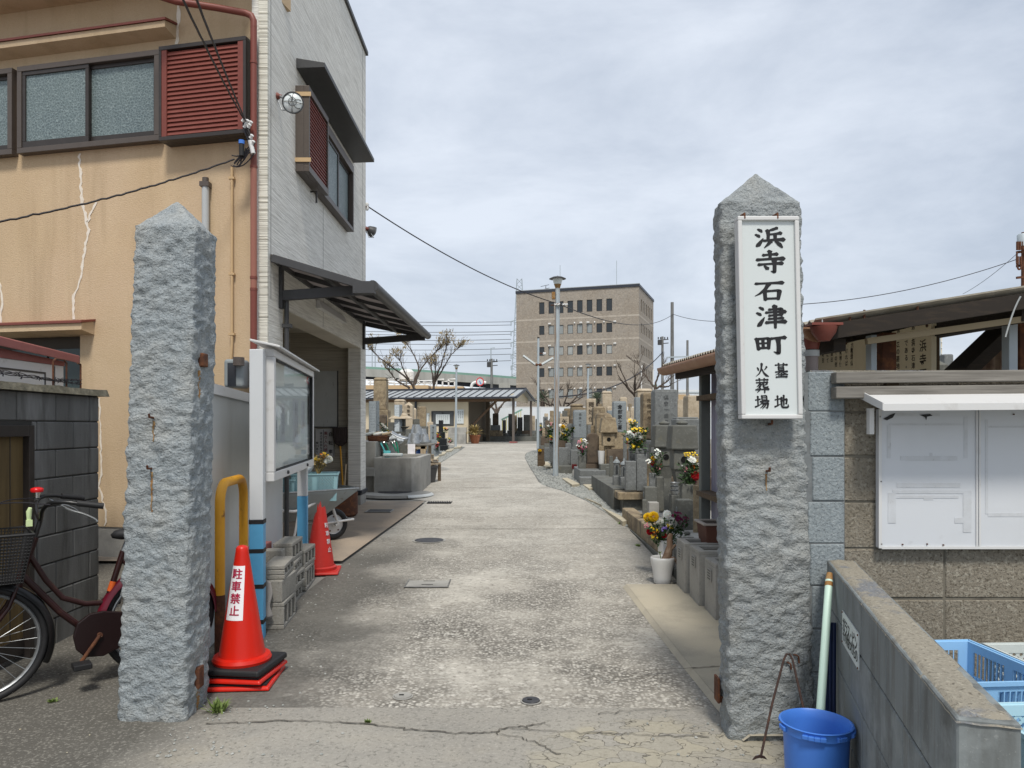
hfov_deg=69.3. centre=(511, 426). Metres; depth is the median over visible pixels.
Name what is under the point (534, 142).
sky
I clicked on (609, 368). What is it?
window
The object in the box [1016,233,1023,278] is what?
transformer
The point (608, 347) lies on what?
window
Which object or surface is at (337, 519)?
wheelbarrow
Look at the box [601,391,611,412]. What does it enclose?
gravestone
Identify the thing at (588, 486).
edging stone
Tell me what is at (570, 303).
window
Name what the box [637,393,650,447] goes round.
gravestone
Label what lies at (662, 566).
plant pot
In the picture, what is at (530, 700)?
valve cover
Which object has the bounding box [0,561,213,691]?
side alley pavement
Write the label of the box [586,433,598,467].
gravestone
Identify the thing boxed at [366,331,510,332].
power line
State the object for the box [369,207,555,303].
cable
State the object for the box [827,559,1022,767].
wall
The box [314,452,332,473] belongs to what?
bouquet
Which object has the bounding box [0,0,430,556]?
house
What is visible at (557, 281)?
path lamp
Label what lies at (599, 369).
window
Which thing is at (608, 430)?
stone lantern
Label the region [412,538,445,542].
manhole cover
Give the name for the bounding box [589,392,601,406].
palm
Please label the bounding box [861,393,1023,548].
notice board
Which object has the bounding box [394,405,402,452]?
stele
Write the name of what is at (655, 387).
bare tree
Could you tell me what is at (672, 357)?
utility pole
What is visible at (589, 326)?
window
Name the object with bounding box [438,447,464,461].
gravel bed
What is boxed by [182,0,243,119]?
cable
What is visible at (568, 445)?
stone pedestal
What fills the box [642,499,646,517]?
stone pedestal
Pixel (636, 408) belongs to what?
gravestone
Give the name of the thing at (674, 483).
steel bowl
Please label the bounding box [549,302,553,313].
window
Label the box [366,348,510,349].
power line
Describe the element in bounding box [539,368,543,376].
window
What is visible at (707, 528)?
planter
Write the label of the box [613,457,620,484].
votive light
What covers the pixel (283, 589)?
cinder block
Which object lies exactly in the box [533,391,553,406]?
palm
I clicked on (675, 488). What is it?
steel bowl
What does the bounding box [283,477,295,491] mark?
crate
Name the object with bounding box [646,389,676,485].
gravestone
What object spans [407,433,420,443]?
bucket
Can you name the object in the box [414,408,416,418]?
gravestone
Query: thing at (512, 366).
pylon
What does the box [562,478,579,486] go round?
edging stone
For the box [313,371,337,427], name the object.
white board
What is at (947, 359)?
gravestone
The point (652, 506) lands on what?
stone pedestal
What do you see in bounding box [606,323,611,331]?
window
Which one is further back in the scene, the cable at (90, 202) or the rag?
the cable at (90, 202)
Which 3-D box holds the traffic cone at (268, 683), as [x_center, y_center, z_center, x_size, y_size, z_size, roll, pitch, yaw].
[-1.552,1.159,4.270,0.394,0.600,0.394,0,0,-4]
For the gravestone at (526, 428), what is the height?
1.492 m
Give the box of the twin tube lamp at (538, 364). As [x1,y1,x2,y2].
[523,337,553,448]
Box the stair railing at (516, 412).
[501,409,521,429]
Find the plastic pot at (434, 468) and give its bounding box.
[431,465,437,482]
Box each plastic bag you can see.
[294,466,313,473]
[390,431,407,439]
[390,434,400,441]
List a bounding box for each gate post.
[117,202,216,721]
[713,174,813,740]
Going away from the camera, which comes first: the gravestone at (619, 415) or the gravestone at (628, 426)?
the gravestone at (619, 415)
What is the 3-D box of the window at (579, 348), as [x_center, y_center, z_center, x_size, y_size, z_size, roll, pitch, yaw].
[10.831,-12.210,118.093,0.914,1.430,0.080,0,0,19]
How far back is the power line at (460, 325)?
233.70 m
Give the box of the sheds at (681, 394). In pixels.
[676,390,710,406]
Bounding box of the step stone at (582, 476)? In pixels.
[574,466,605,484]
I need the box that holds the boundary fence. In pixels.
[490,407,710,438]
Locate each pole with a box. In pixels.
[487,359,497,403]
[658,336,668,388]
[666,302,687,388]
[686,340,688,395]
[816,572,832,709]
[1021,232,1023,285]
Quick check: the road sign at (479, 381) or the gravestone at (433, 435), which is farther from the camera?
the road sign at (479, 381)
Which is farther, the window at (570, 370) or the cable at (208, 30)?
the window at (570, 370)
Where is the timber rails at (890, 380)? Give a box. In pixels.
[831,370,1023,398]
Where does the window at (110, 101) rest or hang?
in the house
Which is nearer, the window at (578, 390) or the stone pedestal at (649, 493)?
the stone pedestal at (649, 493)
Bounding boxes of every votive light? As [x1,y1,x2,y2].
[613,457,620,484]
[620,459,624,485]
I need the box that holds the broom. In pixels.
[343,464,346,484]
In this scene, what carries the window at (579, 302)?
in the office building
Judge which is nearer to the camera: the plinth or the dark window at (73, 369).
the plinth
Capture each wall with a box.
[0,358,109,663]
[209,384,281,647]
[803,370,1023,708]
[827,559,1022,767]
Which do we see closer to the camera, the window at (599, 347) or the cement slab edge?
the cement slab edge
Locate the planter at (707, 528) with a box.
[694,519,717,542]
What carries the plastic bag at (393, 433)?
on the water trough at (408, 472)
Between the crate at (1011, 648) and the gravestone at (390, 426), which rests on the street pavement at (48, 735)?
the crate at (1011, 648)
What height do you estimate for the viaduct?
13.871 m
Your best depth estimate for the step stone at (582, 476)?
14.90 m
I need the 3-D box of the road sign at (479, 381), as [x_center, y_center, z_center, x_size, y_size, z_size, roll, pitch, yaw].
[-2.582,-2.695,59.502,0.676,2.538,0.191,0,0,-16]
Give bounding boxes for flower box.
[537,449,544,465]
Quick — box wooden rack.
[405,443,435,453]
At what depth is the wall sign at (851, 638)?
2.78 m
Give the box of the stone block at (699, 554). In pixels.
[690,545,718,605]
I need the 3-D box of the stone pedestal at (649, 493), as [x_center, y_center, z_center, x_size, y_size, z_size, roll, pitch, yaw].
[1.687,0.900,9.076,0.158,0.338,0.152,0,0,0]
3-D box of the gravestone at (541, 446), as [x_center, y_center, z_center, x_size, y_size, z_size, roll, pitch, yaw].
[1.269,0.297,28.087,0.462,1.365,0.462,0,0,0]
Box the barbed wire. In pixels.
[0,370,80,385]
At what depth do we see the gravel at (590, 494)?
14.70 m
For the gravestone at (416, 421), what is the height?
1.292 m
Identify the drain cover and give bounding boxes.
[365,509,393,511]
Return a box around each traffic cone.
[208,545,286,677]
[208,665,284,691]
[209,659,287,684]
[309,501,340,574]
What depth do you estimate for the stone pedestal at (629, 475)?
10.62 m
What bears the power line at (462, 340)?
attached to the pylon
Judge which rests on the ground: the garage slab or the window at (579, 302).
the garage slab
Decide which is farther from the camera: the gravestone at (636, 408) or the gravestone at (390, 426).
the gravestone at (390, 426)
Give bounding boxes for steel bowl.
[669,490,678,494]
[670,482,678,485]
[670,486,678,490]
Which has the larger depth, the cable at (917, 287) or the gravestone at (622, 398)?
the cable at (917, 287)
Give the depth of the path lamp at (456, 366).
31.46 m
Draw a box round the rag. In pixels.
[266,579,272,617]
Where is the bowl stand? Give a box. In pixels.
[669,494,678,517]
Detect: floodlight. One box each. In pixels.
[276,91,303,113]
[365,226,376,237]
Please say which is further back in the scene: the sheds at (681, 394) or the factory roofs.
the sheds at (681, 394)
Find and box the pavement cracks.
[206,666,711,753]
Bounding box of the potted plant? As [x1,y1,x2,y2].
[466,423,485,443]
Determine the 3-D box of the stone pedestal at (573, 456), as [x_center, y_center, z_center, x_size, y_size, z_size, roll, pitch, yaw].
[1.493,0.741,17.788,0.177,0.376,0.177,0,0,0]
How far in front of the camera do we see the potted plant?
36.82 m
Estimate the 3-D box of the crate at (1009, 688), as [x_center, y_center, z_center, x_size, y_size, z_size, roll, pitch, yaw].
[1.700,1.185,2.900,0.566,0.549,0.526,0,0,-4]
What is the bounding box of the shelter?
[366,388,534,442]
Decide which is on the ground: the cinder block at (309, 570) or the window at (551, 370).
the cinder block at (309, 570)
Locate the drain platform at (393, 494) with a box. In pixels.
[366,490,433,498]
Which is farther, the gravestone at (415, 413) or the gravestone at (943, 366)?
the gravestone at (415, 413)
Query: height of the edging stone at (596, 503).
0.075 m
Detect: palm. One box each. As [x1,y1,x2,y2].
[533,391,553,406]
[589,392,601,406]
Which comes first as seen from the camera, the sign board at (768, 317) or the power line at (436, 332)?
the sign board at (768, 317)
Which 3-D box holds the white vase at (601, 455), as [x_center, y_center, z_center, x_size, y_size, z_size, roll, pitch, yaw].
[1.858,0.640,15.400,0.150,0.280,0.148,0,0,0]
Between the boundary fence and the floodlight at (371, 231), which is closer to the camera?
the floodlight at (371, 231)
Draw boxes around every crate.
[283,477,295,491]
[290,471,339,500]
[935,639,1023,727]
[980,642,1023,681]
[998,702,1023,767]
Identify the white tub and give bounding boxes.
[383,453,402,456]
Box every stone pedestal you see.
[544,448,549,460]
[549,442,552,461]
[558,465,577,473]
[559,447,567,464]
[565,443,570,464]
[570,450,577,464]
[578,455,585,468]
[599,464,613,474]
[624,461,635,490]
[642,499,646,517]
[643,486,656,501]
[647,501,658,520]
[675,499,692,529]
[679,535,693,537]
[693,485,698,532]
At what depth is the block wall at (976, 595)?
3.52 m
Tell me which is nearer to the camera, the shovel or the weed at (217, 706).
the weed at (217, 706)
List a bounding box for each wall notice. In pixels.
[436,414,449,423]
[457,409,463,423]
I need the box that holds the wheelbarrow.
[283,485,358,539]
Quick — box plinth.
[673,536,719,607]
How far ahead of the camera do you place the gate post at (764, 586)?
3.49 m
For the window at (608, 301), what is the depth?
116.57 m
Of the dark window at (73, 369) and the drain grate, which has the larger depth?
the drain grate
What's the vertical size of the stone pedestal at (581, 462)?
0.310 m
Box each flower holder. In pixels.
[677,538,717,592]
[705,557,719,619]
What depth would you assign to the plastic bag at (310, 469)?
8.20 m
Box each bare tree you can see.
[366,332,450,388]
[421,328,473,388]
[490,402,504,412]
[531,377,566,406]
[550,381,595,406]
[614,360,648,396]
[626,350,686,389]
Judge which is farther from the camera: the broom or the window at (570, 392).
the window at (570, 392)
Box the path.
[200,444,714,707]
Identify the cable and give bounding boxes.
[0,159,234,222]
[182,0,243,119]
[196,0,245,121]
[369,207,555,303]
[559,352,662,396]
[560,304,671,324]
[807,259,1015,303]
[963,256,1013,293]
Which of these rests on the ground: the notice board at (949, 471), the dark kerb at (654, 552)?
the dark kerb at (654, 552)
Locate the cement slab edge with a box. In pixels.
[623,584,749,740]
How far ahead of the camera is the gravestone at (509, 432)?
43.91 m
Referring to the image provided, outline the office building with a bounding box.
[515,261,653,406]
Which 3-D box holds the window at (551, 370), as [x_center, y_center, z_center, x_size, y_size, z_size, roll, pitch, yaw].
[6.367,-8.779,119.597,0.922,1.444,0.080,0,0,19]
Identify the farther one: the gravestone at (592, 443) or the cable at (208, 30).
the gravestone at (592, 443)
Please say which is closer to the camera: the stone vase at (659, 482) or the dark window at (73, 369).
the dark window at (73, 369)
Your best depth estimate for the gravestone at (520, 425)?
43.44 m
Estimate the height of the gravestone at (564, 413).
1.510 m
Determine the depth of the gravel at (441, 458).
25.53 m
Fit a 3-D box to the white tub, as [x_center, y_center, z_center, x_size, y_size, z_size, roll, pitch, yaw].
[-2.146,0.507,13.350,0.340,0.060,0.200,0,0,0]
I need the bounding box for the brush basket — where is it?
[366,431,391,440]
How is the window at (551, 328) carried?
in the office building
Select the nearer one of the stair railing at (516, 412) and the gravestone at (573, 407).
the gravestone at (573, 407)
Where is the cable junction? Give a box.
[231,118,255,166]
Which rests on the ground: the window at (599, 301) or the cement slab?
the cement slab
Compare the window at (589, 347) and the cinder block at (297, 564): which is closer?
the cinder block at (297, 564)
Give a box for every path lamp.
[453,364,459,446]
[549,276,567,476]
[585,363,590,398]
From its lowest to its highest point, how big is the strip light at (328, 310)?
0.100 m
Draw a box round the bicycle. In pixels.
[0,487,216,699]
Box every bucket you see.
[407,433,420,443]
[411,427,422,437]
[420,434,429,441]
[778,708,855,767]
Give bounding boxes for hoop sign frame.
[470,381,485,387]
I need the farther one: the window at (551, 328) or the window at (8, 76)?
the window at (551, 328)
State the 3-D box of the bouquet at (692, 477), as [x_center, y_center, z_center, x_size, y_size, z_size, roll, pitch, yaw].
[2.076,0.501,8.637,0.370,0.426,0.242,0,0,0]
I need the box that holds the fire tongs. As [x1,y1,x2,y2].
[752,653,804,759]
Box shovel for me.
[332,427,347,484]
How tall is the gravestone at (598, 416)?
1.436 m
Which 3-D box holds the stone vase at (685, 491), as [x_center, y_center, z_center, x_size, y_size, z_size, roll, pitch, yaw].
[2.042,0.763,8.670,0.140,0.194,0.140,0,0,0]
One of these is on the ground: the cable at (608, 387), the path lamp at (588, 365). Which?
the path lamp at (588, 365)
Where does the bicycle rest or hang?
on the side alley pavement at (57, 673)
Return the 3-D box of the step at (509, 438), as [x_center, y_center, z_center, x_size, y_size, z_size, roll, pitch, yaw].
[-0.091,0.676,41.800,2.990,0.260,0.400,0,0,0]
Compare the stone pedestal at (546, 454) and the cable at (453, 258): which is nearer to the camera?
the cable at (453, 258)
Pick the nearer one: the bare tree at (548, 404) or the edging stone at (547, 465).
the edging stone at (547, 465)
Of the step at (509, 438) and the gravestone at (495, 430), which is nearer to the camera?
the step at (509, 438)
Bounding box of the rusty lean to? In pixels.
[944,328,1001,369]
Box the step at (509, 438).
[484,436,536,440]
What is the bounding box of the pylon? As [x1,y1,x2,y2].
[511,279,522,406]
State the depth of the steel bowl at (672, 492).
8.96 m
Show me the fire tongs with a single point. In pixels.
(771, 707)
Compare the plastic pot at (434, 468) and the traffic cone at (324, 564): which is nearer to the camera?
the traffic cone at (324, 564)
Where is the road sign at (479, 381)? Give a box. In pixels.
[476,377,483,387]
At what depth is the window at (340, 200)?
9.91 m
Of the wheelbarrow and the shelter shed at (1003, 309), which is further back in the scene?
the wheelbarrow
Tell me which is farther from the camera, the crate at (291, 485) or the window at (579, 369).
the window at (579, 369)
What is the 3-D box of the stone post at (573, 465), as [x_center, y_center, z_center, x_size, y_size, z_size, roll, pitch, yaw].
[1.395,1.003,16.600,0.110,0.330,0.100,0,0,0]
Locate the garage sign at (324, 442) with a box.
[315,429,334,456]
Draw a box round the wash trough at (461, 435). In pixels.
[448,427,466,443]
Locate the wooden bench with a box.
[431,462,440,480]
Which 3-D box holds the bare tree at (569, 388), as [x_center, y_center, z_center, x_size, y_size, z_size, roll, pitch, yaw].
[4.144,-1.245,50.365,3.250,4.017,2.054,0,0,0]
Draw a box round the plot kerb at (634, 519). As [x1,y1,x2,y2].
[622,508,710,551]
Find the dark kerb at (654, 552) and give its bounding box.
[630,529,676,579]
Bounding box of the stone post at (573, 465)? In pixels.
[572,464,576,475]
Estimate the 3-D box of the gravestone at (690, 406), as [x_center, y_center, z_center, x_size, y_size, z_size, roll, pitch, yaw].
[3.434,0.293,14.152,0.670,1.778,0.804,0,0,-6]
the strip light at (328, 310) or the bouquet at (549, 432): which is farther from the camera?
the bouquet at (549, 432)
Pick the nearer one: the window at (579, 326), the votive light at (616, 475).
the votive light at (616, 475)
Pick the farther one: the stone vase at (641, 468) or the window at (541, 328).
the window at (541, 328)
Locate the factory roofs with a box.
[366,369,511,406]
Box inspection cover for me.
[404,579,450,586]
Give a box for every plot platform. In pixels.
[591,475,624,509]
[614,490,642,511]
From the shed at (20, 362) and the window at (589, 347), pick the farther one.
the window at (589, 347)
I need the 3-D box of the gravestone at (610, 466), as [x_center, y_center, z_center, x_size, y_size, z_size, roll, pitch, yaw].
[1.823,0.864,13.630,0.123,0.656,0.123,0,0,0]
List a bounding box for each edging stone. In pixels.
[544,462,551,468]
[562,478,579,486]
[583,484,592,489]
[585,498,601,506]
[600,506,626,525]
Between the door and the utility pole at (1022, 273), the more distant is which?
the utility pole at (1022, 273)
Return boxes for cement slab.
[627,584,782,735]
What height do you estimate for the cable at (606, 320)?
3.340 m
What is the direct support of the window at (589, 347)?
in the office building
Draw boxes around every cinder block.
[266,548,284,562]
[266,556,293,579]
[266,591,295,629]
[268,570,295,602]
[273,536,302,560]
[293,555,301,572]
[295,584,301,601]
[296,567,304,587]
[301,543,314,566]
[302,561,314,590]
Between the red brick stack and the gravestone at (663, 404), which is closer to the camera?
the red brick stack
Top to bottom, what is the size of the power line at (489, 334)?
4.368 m
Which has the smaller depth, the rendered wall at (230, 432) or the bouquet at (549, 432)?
the rendered wall at (230, 432)
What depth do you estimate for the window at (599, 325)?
117.08 m
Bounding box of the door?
[0,425,34,663]
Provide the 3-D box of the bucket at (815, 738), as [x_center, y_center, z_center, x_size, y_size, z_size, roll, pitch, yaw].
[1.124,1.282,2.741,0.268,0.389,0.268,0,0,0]
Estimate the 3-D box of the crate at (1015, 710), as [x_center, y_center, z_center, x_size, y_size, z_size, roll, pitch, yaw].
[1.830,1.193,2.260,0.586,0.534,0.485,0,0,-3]
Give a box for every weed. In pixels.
[48,697,59,702]
[198,697,231,714]
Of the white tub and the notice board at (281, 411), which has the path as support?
the notice board at (281, 411)
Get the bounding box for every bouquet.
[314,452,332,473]
[377,422,388,431]
[545,422,553,437]
[559,424,575,441]
[576,438,587,455]
[620,426,649,451]
[626,419,638,429]
[643,510,688,546]
[645,448,666,475]
[677,452,698,484]
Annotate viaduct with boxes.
[366,367,654,387]
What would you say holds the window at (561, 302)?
in the office building
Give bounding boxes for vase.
[598,451,604,463]
[628,448,634,460]
[634,448,647,490]
[649,473,655,485]
[655,476,663,510]
[658,540,672,555]
[679,483,693,499]
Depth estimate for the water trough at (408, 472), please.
13.05 m
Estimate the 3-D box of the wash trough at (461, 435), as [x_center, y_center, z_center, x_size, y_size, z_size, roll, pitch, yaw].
[-2.715,0.436,36.650,0.905,0.827,0.900,0,0,0]
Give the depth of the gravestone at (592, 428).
17.60 m
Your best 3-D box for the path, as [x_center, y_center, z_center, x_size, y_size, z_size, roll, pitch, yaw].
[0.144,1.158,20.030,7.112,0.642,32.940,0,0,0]
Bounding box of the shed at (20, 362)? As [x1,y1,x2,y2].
[0,336,79,385]
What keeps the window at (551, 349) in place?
in the office building
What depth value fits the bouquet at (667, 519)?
6.77 m
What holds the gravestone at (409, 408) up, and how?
on the gravel bed at (461, 448)
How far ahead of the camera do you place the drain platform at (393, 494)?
12.58 m
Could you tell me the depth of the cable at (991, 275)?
26.52 m
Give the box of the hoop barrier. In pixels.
[214,475,247,654]
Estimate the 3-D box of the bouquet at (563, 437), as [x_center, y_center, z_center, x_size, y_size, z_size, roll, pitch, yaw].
[1.324,0.152,18.412,0.542,0.455,0.339,0,0,0]
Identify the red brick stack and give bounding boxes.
[248,541,271,548]
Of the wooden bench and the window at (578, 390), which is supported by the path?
the wooden bench
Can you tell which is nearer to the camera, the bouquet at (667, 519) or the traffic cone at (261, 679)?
the traffic cone at (261, 679)
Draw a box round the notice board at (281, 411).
[249,339,319,638]
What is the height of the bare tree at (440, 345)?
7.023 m
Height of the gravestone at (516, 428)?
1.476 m
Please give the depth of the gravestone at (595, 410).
19.00 m
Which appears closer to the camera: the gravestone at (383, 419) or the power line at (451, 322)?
the gravestone at (383, 419)
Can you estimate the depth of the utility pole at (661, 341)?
89.90 m
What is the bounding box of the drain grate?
[427,501,451,503]
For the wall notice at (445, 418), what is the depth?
38.78 m
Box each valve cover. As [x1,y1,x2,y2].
[392,692,412,699]
[521,696,540,704]
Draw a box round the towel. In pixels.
[408,444,414,453]
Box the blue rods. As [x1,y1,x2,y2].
[825,622,835,712]
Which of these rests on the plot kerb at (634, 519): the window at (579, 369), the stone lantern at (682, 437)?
the stone lantern at (682, 437)
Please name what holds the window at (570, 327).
in the office building
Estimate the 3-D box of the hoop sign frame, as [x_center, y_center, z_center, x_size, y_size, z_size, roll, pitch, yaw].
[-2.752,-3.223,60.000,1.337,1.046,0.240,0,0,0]
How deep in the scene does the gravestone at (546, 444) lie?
23.00 m
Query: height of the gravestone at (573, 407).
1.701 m
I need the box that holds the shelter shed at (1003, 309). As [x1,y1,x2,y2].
[657,286,1023,518]
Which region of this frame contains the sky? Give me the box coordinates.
[348,0,1023,405]
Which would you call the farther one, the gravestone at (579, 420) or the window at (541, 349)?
the window at (541, 349)
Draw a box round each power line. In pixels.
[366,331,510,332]
[366,334,509,334]
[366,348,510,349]
[366,354,506,355]
[381,360,510,362]
[409,343,502,344]
[422,325,496,325]
[425,339,510,340]
[426,322,476,322]
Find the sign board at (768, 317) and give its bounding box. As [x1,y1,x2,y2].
[734,212,802,418]
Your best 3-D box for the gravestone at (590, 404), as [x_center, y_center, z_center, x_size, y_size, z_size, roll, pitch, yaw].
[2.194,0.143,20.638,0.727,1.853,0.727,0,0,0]
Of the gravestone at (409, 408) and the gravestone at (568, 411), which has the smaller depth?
the gravestone at (409, 408)
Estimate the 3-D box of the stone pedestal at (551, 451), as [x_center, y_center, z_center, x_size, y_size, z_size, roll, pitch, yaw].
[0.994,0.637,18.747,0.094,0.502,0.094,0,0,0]
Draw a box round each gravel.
[434,449,458,461]
[525,450,627,525]
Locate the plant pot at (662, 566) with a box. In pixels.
[650,533,676,583]
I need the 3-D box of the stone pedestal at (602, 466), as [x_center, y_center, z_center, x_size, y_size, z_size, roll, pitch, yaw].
[1.920,0.976,15.085,0.271,0.439,0.271,0,0,0]
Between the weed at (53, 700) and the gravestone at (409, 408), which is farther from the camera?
the gravestone at (409, 408)
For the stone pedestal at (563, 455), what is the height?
0.434 m
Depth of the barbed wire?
4.88 m
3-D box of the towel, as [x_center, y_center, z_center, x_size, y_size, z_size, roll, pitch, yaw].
[-2.041,0.498,15.030,0.150,0.300,0.014,0,0,0]
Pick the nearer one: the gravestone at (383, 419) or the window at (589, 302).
the gravestone at (383, 419)
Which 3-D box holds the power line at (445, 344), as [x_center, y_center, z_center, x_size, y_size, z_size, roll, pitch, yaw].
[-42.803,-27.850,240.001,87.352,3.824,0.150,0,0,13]
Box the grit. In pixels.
[156,542,758,756]
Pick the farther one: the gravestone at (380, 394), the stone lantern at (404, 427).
the gravestone at (380, 394)
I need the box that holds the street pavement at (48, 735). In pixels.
[0,692,784,767]
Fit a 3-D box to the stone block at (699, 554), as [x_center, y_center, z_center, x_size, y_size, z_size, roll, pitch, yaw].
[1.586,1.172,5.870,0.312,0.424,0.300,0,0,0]
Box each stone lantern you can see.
[388,409,412,453]
[599,415,617,463]
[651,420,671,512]
[666,419,698,494]
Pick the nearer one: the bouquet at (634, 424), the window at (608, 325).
the bouquet at (634, 424)
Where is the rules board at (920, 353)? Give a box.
[818,323,939,369]
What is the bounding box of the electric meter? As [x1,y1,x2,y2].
[224,357,248,388]
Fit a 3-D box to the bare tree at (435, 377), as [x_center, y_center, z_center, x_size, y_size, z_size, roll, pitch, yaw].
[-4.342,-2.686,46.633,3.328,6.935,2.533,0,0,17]
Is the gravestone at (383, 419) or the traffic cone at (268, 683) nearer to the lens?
the traffic cone at (268, 683)
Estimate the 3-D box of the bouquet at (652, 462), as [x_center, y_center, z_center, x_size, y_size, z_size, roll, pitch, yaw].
[1.862,0.463,9.556,0.283,0.376,0.224,0,0,0]
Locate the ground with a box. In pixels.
[301,439,711,690]
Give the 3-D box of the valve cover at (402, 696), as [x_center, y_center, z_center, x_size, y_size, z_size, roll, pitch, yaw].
[-0.593,1.458,4.018,0.111,0.010,0.111,0,0,0]
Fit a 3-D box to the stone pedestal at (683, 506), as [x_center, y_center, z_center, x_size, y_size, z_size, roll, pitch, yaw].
[1.923,1.015,8.283,0.173,0.410,0.167,0,0,0]
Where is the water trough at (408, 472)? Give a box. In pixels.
[366,439,430,491]
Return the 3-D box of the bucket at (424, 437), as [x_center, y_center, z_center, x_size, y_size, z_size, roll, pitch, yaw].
[-1.843,0.239,15.600,0.223,0.166,0.223,0,0,0]
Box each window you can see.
[0,68,18,157]
[12,349,79,387]
[17,49,161,155]
[227,363,235,385]
[317,126,353,231]
[431,411,453,425]
[539,302,543,313]
[539,326,543,334]
[539,347,543,355]
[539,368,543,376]
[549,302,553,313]
[549,325,553,334]
[549,347,553,355]
[549,368,553,376]
[549,389,553,398]
[559,346,562,354]
[559,368,562,376]
[560,301,562,312]
[568,301,572,312]
[568,324,572,333]
[568,346,572,354]
[568,367,572,376]
[568,389,572,397]
[577,300,582,311]
[577,324,582,332]
[577,346,582,354]
[577,367,582,375]
[577,389,582,397]
[587,300,591,311]
[587,324,591,332]
[587,345,591,353]
[597,299,601,310]
[597,323,601,332]
[597,345,601,353]
[597,367,601,375]
[606,298,611,310]
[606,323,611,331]
[606,345,611,353]
[606,366,611,375]
[681,456,687,462]
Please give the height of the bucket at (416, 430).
0.245 m
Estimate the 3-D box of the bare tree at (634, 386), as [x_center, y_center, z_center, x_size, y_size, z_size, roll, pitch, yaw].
[4.922,-0.923,30.483,1.574,3.714,1.409,0,0,0]
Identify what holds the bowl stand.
on the ground
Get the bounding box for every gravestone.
[366,377,390,439]
[379,415,386,431]
[388,422,393,436]
[394,399,405,412]
[404,402,413,436]
[413,419,420,442]
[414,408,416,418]
[417,406,433,458]
[430,425,441,455]
[437,420,448,450]
[490,413,502,435]
[503,420,506,435]
[506,414,511,435]
[515,415,517,433]
[515,417,522,435]
[519,415,533,435]
[532,416,534,433]
[539,417,547,448]
[539,423,541,444]
[544,420,548,447]
[549,411,553,441]
[552,417,568,467]
[562,411,566,416]
[564,408,569,423]
[567,424,572,442]
[570,404,586,435]
[571,410,585,455]
[585,399,595,434]
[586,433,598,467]
[591,425,594,432]
[592,407,604,424]
[595,413,610,450]
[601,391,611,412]
[607,401,628,474]
[609,456,612,476]
[619,397,626,409]
[623,435,626,460]
[626,418,633,446]
[630,407,633,419]
[631,389,651,443]
[632,397,639,444]
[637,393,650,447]
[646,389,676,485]
[656,417,710,510]
[677,400,682,416]
[683,395,710,475]
[940,354,952,365]
[940,361,947,369]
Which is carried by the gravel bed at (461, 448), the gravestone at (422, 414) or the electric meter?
the gravestone at (422, 414)
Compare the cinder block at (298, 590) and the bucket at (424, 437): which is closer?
the cinder block at (298, 590)
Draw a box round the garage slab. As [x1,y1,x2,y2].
[99,501,423,560]
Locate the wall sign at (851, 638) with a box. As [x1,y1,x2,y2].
[842,610,859,669]
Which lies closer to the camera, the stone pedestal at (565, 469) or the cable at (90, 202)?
the cable at (90, 202)
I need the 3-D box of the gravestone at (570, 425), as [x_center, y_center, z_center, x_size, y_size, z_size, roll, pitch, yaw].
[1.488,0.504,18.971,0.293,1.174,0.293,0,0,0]
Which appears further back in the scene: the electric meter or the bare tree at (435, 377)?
the bare tree at (435, 377)
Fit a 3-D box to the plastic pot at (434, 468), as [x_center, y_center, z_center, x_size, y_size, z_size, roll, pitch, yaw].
[-1.731,0.972,15.300,0.416,0.340,0.416,0,0,0]
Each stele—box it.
[367,401,378,439]
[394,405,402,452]
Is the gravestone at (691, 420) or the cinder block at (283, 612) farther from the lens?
the gravestone at (691, 420)
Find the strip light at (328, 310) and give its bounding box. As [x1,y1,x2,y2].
[316,300,346,323]
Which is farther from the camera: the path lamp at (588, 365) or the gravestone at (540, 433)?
the path lamp at (588, 365)
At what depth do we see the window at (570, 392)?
118.61 m
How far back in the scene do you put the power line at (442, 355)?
234.06 m
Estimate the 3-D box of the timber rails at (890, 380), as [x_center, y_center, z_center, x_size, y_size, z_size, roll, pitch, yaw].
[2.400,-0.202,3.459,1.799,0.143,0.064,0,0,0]
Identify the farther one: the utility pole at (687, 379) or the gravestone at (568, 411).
the utility pole at (687, 379)
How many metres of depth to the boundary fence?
47.00 m
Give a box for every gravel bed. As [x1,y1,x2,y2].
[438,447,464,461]
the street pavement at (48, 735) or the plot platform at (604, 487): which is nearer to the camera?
the street pavement at (48, 735)
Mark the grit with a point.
(213, 746)
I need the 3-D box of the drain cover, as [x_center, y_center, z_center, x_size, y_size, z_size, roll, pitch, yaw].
[-1.925,1.220,10.769,0.377,0.008,0.360,0,0,0]
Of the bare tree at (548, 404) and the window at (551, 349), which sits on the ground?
the bare tree at (548, 404)

